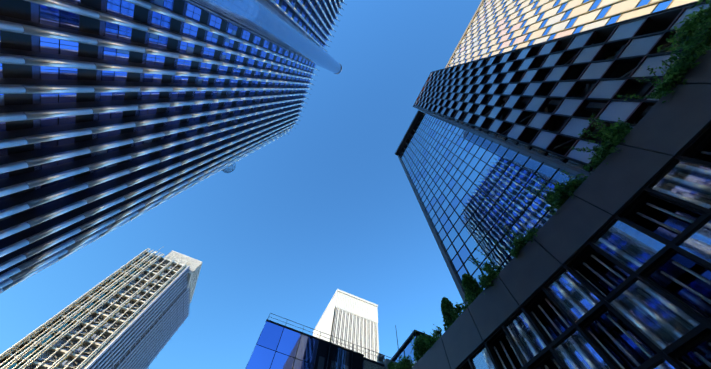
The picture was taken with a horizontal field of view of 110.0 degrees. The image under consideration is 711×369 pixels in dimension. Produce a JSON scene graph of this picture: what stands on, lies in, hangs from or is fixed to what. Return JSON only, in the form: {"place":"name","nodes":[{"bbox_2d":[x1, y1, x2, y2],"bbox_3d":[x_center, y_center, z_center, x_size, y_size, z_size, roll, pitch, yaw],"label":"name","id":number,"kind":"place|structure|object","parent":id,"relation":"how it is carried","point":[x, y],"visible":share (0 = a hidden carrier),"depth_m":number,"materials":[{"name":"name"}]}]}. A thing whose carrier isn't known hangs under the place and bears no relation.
{"place":"outdoors","nodes":[
{"label":"outdoors","id":0,"kind":"place"},
{"bbox_2d":[0,248,201,368],"bbox_3d":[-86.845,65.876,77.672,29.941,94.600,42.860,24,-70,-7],"label":"skyscraper","id":1,"kind":"structure","parent":0,"point":[133,313],"depth_m":85.04,"materials":[{"name":"beige concrete"}]},
{"bbox_2d":[223,164,235,172],"bbox_3d":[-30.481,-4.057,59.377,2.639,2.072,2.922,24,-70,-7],"label":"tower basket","id":2,"kind":"object","parent":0,"point":[229,169],"visible":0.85,"depth_m":59.36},
{"bbox_2d":[0,0,481,368],"label":"sky","id":3,"kind":"structure","parent":0,"point":[329,205],"materials":[{"name":"blue"}]},
{"bbox_2d":[181,0,341,73],"bbox_3d":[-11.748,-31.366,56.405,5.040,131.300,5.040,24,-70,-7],"label":"tower glass cylinder","id":4,"kind":"object","parent":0,"point":[269,21],"visible":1,"depth_m":32.47,"materials":[{"name":"blue glass"}]},
{"bbox_2d":[244,313,398,368],"bbox_3d":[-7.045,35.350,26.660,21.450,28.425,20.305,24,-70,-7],"label":"blue glass block","id":5,"kind":"structure","parent":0,"point":[279,346],"depth_m":32.44,"materials":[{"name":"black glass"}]},
{"bbox_2d":[313,289,378,361],"bbox_3d":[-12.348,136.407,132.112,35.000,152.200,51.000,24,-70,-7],"label":"building","id":6,"kind":"structure","parent":0,"point":[348,317],"depth_m":173.99,"materials":[{"name":"grey concrete"}]},
{"bbox_2d":[395,0,710,305],"bbox_3d":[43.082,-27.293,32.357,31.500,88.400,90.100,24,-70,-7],"label":"skyscraper","id":7,"kind":"structure","parent":0,"point":[513,96],"depth_m":29.07,"materials":[{"name":"blue glass"}]},
{"label":"ground","id":8,"kind":"structure","parent":0,"visible":0},
{"bbox_2d":[0,0,346,292],"bbox_3d":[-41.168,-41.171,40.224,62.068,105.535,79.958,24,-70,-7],"label":"skyscraper","id":9,"kind":"structure","parent":8,"relation":"on","point":[115,114],"depth_m":23.65,"materials":[{"name":"blue glass"}]},
{"bbox_2d":[387,0,710,368],"bbox_3d":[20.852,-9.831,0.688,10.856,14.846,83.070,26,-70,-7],"label":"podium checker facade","id":10,"kind":"structure","parent":8,"relation":"on","point":[608,266],"depth_m":8.70,"materials":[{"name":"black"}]},
{"bbox_2d":[383,325,437,368],"bbox_3d":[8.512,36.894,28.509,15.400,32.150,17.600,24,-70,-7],"label":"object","id":11,"kind":"object","parent":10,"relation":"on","point":[405,348],"visible":0.31,"depth_m":40.49,"materials":[{"name":"blue glass"}]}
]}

